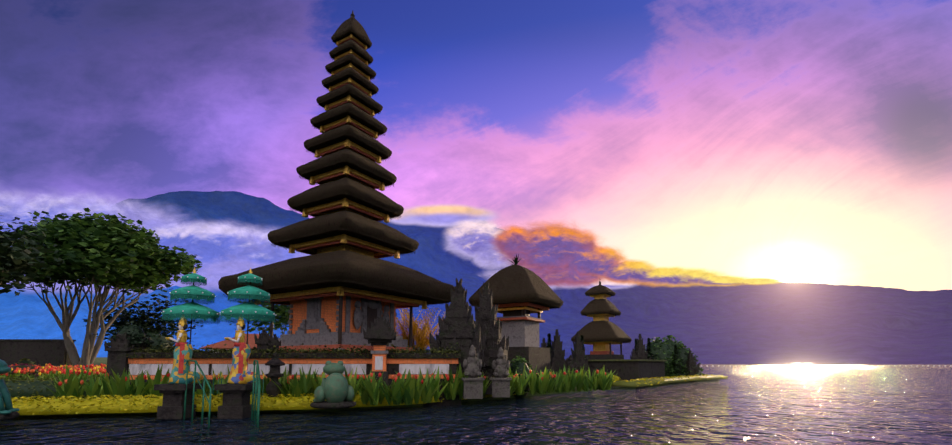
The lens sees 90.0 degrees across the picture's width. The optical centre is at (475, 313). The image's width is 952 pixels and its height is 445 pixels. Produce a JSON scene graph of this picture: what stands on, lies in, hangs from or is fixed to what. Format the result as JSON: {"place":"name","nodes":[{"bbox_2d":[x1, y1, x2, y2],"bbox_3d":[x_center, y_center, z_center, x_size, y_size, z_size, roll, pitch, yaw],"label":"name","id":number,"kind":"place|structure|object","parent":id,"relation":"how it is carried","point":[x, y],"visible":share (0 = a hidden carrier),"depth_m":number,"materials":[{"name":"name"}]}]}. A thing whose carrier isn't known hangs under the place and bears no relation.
{"place":"outdoors","nodes":[
{"label":"outdoors","id":0,"kind":"place"},
{"bbox_2d":[161,268,219,343],"bbox_3d":[-7.493,0.698,12.483,1.373,3.902,1.333,0,-6,-1],"label":"parasol","id":1,"kind":"object","parent":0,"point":[191,311],"visible":0.98,"depth_m":12.38,"materials":[{"name":"teal fabric"}]},
{"bbox_2d":[219,268,275,343],"bbox_3d":[-6.014,0.701,12.514,1.373,3.902,1.333,0,-6,-1],"label":"parasol","id":2,"kind":"object","parent":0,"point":[247,310],"visible":0.98,"depth_m":12.36,"materials":[{"name":"teal fabric"}]},
{"bbox_2d":[0,357,727,415],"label":"garden ground","id":3,"kind":"structure","parent":0,"point":[99,361],"depth_m":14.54,"materials":[{"name":"yellow plant"}]},
{"bbox_2d":[0,215,62,295],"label":"tree","id":4,"kind":"object","parent":3,"relation":"on","point":[15,264],"visible":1,"depth_m":20.66,"materials":[{"name":"green plant"}]},
{"bbox_2d":[4,208,201,369],"bbox_3d":[-22.133,-1.254,28.134,9.175,9.569,10.805,0,-6,-1],"label":"spreading tree","id":5,"kind":"object","parent":3,"relation":"on","point":[100,252],"visible":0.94,"depth_m":26.14,"materials":[{"name":"green plant"}]},
{"bbox_2d":[0,334,258,365],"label":"wall","id":6,"kind":"structure","parent":3,"relation":"on","point":[43,352],"depth_m":30.32,"materials":[{"name":"ceramic"}]},
{"bbox_2d":[82,288,202,346],"bbox_3d":[-23.205,0.970,33.221,5.433,5.799,6.739,-6,-8,43],"label":"tree","id":7,"kind":"object","parent":3,"relation":"on","point":[145,320],"visible":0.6,"depth_m":32.87,"materials":[{"name":"green plant"}]},
{"bbox_2d":[229,299,289,334],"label":"tree","id":8,"kind":"object","parent":3,"relation":"on","point":[282,314],"visible":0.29,"depth_m":58.21,"materials":[{"name":"green plant"}]},
{"bbox_2d":[265,352,284,396],"bbox_3d":[-5.550,1.790,13.113,0.517,1.460,0.517,3,-7,-24],"label":"stone lantern","id":9,"kind":"object","parent":3,"relation":"on","point":[275,363],"visible":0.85,"depth_m":12.98,"materials":[{"name":"grey stone"}]},
{"bbox_2d":[104,308,460,405],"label":"wall","id":10,"kind":"structure","parent":3,"relation":"on","point":[379,335],"depth_m":15.01,"materials":[{"name":"stone"}]},
{"bbox_2d":[121,340,460,358],"bbox_3d":[-5.889,1.778,21.248,10.579,0.599,13.569,0,-6,-1],"label":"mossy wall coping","id":11,"kind":"object","parent":10,"relation":"on","point":[277,350],"depth_m":15.14,"materials":[{"name":"plant"}]},
{"bbox_2d":[218,10,454,351],"bbox_3d":[-5.483,-5.873,20.348,7.200,15.296,7.218,-4,-7,31],"label":"pagoda","id":12,"kind":"object","parent":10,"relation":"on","point":[342,283],"visible":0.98,"depth_m":18.94,"materials":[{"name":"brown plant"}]},
{"bbox_2d":[395,307,445,350],"bbox_3d":[-2.978,0.785,23.379,4.200,2.671,3.716,0,-6,-1],"label":"golden cane palm","id":13,"kind":"object","parent":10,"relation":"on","point":[420,337],"visible":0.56,"depth_m":22.98,"materials":[{"name":"yellow plant"}]},
{"bbox_2d":[0,363,616,404],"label":"flower beds and cannas","id":14,"kind":"object","parent":3,"relation":"on","point":[402,390],"visible":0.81,"depth_m":13.85,"materials":[{"name":"green plant"}]},
{"bbox_2d":[310,360,355,408],"bbox_3d":[-3.705,1.830,12.459,1.163,1.205,1.187,0,-6,-1],"label":"frog statue","id":15,"kind":"object","parent":3,"relation":"on","point":[334,390],"visible":1,"depth_m":12.04,"materials":[{"name":"stone"}]},
{"bbox_2d":[3,254,704,397],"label":"bushes","id":16,"kind":"object","parent":3,"relation":"on","point":[674,354],"visible":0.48,"depth_m":23.19,"materials":[{"name":"green plant"}]},
{"bbox_2d":[468,264,562,372],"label":"shrine pavilion","id":17,"kind":"structure","parent":3,"relation":"on","point":[520,293],"depth_m":24.87,"materials":[{"name":"stone"}]},
{"bbox_2d":[429,278,700,398],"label":"gate towers and guardians","id":18,"kind":"structure","parent":3,"relation":"on","point":[483,348],"depth_m":16.66,"materials":[{"name":"stone"}]},
{"bbox_2d":[571,281,666,379],"bbox_3d":[10.251,1.438,37.837,7.500,8.630,6.700,-4,-7,37],"label":"small pagoda","id":19,"kind":"object","parent":3,"relation":"on","point":[600,332],"visible":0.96,"depth_m":36.73,"materials":[{"name":"stone"}]},
{"bbox_2d":[389,205,560,289],"bbox_3d":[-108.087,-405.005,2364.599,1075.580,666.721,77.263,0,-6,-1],"label":"cloud","id":20,"kind":"structure","parent":0,"point":[443,215],"depth_m":2407.33,"materials":[{"name":"white"}]},
{"bbox_2d":[0,364,951,444],"bbox_3d":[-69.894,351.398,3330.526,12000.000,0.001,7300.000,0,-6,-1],"label":"lake water","id":21,"kind":"structure","parent":0,"point":[826,404],"depth_m":11.49,"materials":[{"name":"blue liquid"}]},
{"bbox_2d":[0,359,19,420],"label":"frog statue","id":22,"kind":"object","parent":21,"relation":"on","point":[8,411],"visible":1,"depth_m":10.25,"materials":[{"name":"stone"}]},
{"bbox_2d":[154,319,202,418],"bbox_3d":[-7.373,1.602,11.887,0.814,3.179,0.740,0,-6,-1],"label":"dancer statue","id":23,"kind":"object","parent":21,"relation":"in","point":[172,406],"visible":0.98,"depth_m":11.75,"materials":[{"name":"stone"}]},
{"bbox_2d":[183,360,264,427],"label":"stair railings","id":24,"kind":"object","parent":21,"relation":"in","point":[257,394],"visible":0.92,"depth_m":11.13,"materials":[{"name":"metal"}]},
{"bbox_2d":[214,319,255,418],"bbox_3d":[-5.935,1.605,11.918,0.796,3.179,0.740,0,-6,-1],"label":"dancer statue","id":25,"kind":"object","parent":21,"relation":"in","point":[236,389],"visible":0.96,"depth_m":11.78,"materials":[{"name":"stone"}]},
{"bbox_2d":[0,191,951,363],"bbox_3d":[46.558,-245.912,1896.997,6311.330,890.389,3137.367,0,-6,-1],"label":"crater rim mountains","id":26,"kind":"structure","parent":0,"point":[793,323],"depth_m":2042.52,"materials":[{"name":"stone"}]},
{"bbox_2d":[0,192,309,292],"bbox_3d":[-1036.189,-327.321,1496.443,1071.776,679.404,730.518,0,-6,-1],"label":"cloud","id":27,"kind":"structure","parent":26,"relation":"on","point":[220,250],"depth_m":1641.02,"materials":[{"name":"white"}]},
{"bbox_2d":[0,0,951,290],"label":"sky","id":28,"kind":"structure","parent":0,"point":[787,141],"materials":[{"name":"purple"}]},
{"bbox_2d":[446,216,697,289],"bbox_3d":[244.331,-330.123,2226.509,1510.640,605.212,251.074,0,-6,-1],"label":"cloud","id":29,"kind":"structure","parent":0,"point":[474,239],"depth_m":2345.51,"materials":[{"name":"white"}]},
{"bbox_2d":[493,223,778,286],"bbox_3d":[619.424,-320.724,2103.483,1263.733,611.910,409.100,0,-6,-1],"label":"cloud","id":30,"kind":"structure","parent":0,"point":[558,254],"depth_m":2234.65,"materials":[{"name":"orange"}]}
]}

